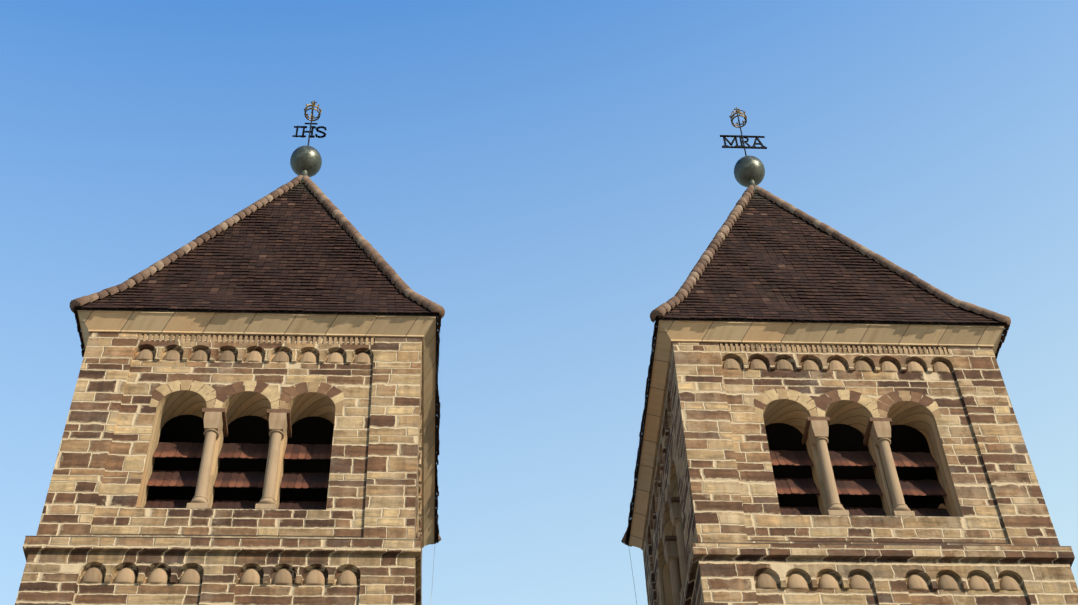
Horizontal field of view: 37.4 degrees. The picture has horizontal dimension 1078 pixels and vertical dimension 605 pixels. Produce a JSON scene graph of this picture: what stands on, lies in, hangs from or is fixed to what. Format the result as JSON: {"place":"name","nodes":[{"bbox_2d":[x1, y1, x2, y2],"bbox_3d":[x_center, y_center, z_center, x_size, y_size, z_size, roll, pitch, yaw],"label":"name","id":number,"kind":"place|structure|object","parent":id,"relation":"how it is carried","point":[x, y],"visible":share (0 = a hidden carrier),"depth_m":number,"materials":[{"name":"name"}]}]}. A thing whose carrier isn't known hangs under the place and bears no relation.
{"place":"outdoors","nodes":[
{"label":"outdoors","id":0,"kind":"place"},
{"bbox_2d":[36,332,421,539],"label":"tower wall","id":1,"kind":"structure","parent":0,"point":[117,429],"depth_m":32.27,"materials":[{"name":"beige stone"}]},
{"bbox_2d":[76,185,436,542],"bbox_3d":[-6.300,-0.148,40.008,7.626,9.470,7.626,1,-48,-3],"label":"roof underlay","id":2,"kind":"object","parent":1,"relation":"on","point":[253,311],"depth_m":34.24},
{"bbox_2d":[0,0,1077,604],"label":"sky","id":3,"kind":"structure","parent":0,"point":[549,175],"materials":[{"name":"blue"}]},
{"bbox_2d":[643,342,1059,604],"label":"tower wall","id":4,"kind":"structure","parent":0,"point":[723,439],"depth_m":33.02,"materials":[{"name":"beige stone"}]},
{"bbox_2d":[628,201,1004,542],"bbox_3d":[6.060,0.072,40.657,7.626,9.470,7.626,1,-48,-3],"label":"roof underlay","id":5,"kind":"object","parent":4,"relation":"on","point":[851,322],"visible":0.04,"depth_m":34.86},
{"label":"ground","id":6,"kind":"structure","parent":0,"visible":0},
{"bbox_2d":[15,551,415,604],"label":"tower shaft","id":7,"kind":"object","parent":6,"relation":"on","point":[51,578],"visible":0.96,"depth_m":29.05,"materials":[{"name":"beige stone"}]},
{"bbox_2d":[80,567,357,584],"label":"blind arches","id":8,"kind":"structure","parent":7,"relation":"attached to","point":[283,576],"depth_m":29.12,"materials":[{"name":"beige stone"}]},
{"bbox_2d":[23,534,421,604],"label":"string course","id":9,"kind":"object","parent":7,"relation":"attached to","point":[223,545],"visible":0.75,"depth_m":29.51,"materials":[{"name":"brown stone"}]},
{"bbox_2d":[136,507,322,509],"bbox_3d":[-5.994,5.870,32.146,6.880,0.012,5.235,1,-48,-3],"label":"sill flashing","id":10,"kind":"object","parent":7,"relation":"on","point":[231,508],"visible":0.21,"depth_m":30.40,"materials":[{"name":"grey metal"}]},
{"bbox_2d":[186,412,416,539],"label":"columns","id":11,"kind":"structure","parent":10,"relation":"on","point":[213,424],"depth_m":31.47,"materials":[{"name":"stone"}]},
{"bbox_2d":[202,408,416,537],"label":"impost slabs","id":12,"kind":"structure","parent":11,"relation":"on","point":[269,411],"depth_m":32.38,"materials":[{"name":"stone"}]},
{"bbox_2d":[144,442,331,509],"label":"louvres","id":13,"kind":"object","parent":7,"relation":"on","point":[231,479],"visible":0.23,"depth_m":31.88,"materials":[{"name":"wood"}]},
{"bbox_2d":[73,183,440,543],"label":"roof tiles","id":14,"kind":"object","parent":7,"relation":"on","point":[376,285],"visible":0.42,"depth_m":36.52,"materials":[{"name":"brown ceramic"}]},
{"bbox_2d":[69,175,444,542],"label":"hip tiles","id":15,"kind":"object","parent":14,"relation":"on","point":[388,270],"visible":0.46,"depth_m":37.72,"materials":[{"name":"brown ceramic"}]},
{"bbox_2d":[290,145,321,181],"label":"finial ball","id":16,"kind":"object","parent":14,"relation":"on","point":[305,160],"visible":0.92,"depth_m":43.81,"materials":[{"name":"grey metal"}]},
{"bbox_2d":[292,100,326,145],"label":"finial","id":17,"kind":"object","parent":16,"relation":"on","point":[312,117],"visible":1,"depth_m":45.33,"materials":[{"name":"black metal"}]},
{"bbox_2d":[78,310,435,547],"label":"cornice","id":18,"kind":"structure","parent":7,"relation":"attached to","point":[423,328],"depth_m":33.98,"materials":[{"name":"beige stone"}]},
{"bbox_2d":[136,334,420,539],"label":"frieze stones","id":19,"kind":"object","parent":7,"relation":"attached to","point":[252,356],"visible":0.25,"depth_m":33.57,"materials":[{"name":"beige stone"}]},
{"bbox_2d":[150,380,417,535],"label":"voussoirs","id":20,"kind":"object","parent":7,"relation":"attached to","point":[229,391],"visible":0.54,"depth_m":32.72,"materials":[{"name":"beige stone"}]},
{"bbox_2d":[690,558,1077,604],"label":"tower shaft","id":21,"kind":"object","parent":6,"relation":"on","point":[724,581],"visible":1,"depth_m":29.77,"materials":[{"name":"beige stone"}]},
{"bbox_2d":[647,344,950,543],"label":"frieze stones","id":22,"kind":"object","parent":21,"relation":"attached to","point":[834,365],"visible":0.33,"depth_m":34.28,"materials":[{"name":"beige stone"}]},
{"bbox_2d":[656,389,941,575],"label":"voussoirs","id":23,"kind":"object","parent":21,"relation":"attached to","point":[864,400],"visible":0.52,"depth_m":33.40,"materials":[{"name":"beige stone"}]},
{"bbox_2d":[629,320,1003,549],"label":"cornice","id":24,"kind":"structure","parent":21,"relation":"attached to","point":[669,332],"depth_m":34.64,"materials":[{"name":"beige stone"}]},
{"bbox_2d":[625,193,1009,544],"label":"roof tiles","id":25,"kind":"object","parent":21,"relation":"on","point":[876,302],"visible":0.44,"depth_m":37.17,"materials":[{"name":"brown ceramic"}]},
{"bbox_2d":[734,156,764,192],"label":"finial ball","id":26,"kind":"object","parent":25,"relation":"on","point":[749,171],"visible":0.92,"depth_m":44.46,"materials":[{"name":"grey metal"}]},
{"bbox_2d":[720,107,766,155],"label":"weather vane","id":27,"kind":"object","parent":26,"relation":"on","point":[741,136],"visible":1,"depth_m":45.94,"materials":[{"name":"black metal"}]},
{"bbox_2d":[621,185,1010,546],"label":"hip tiles","id":28,"kind":"object","parent":25,"relation":"on","point":[695,273],"visible":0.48,"depth_m":38.42,"materials":[{"name":"brown ceramic"}]},
{"bbox_2d":[681,515,962,601],"bbox_3d":[6.366,6.091,32.796,6.880,0.012,5.235,1,-48,-3],"label":"sill flashing","id":29,"kind":"object","parent":21,"relation":"on","point":[870,515],"visible":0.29,"depth_m":31.10,"materials":[{"name":"grey metal"}]},
{"bbox_2d":[664,420,914,604],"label":"columns","id":30,"kind":"structure","parent":29,"relation":"on","point":[675,551],"depth_m":32.68,"materials":[{"name":"stone"}]},
{"bbox_2d":[663,417,891,551],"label":"impost slabs","id":31,"kind":"structure","parent":30,"relation":"on","point":[804,442],"depth_m":33.18,"materials":[{"name":"stone"}]},
{"bbox_2d":[769,450,949,515],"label":"louvres","id":32,"kind":"object","parent":21,"relation":"on","point":[927,487],"visible":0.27,"depth_m":32.54,"materials":[{"name":"wood"}]},
{"bbox_2d":[681,540,1074,604],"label":"string course","id":33,"kind":"object","parent":21,"relation":"attached to","point":[875,551],"visible":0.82,"depth_m":30.16,"materials":[{"name":"brown stone"}]},
{"bbox_2d":[756,573,1020,590],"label":"blind arches","id":34,"kind":"structure","parent":21,"relation":"attached to","point":[861,582],"depth_m":29.77,"materials":[{"name":"beige stone"}]}
]}

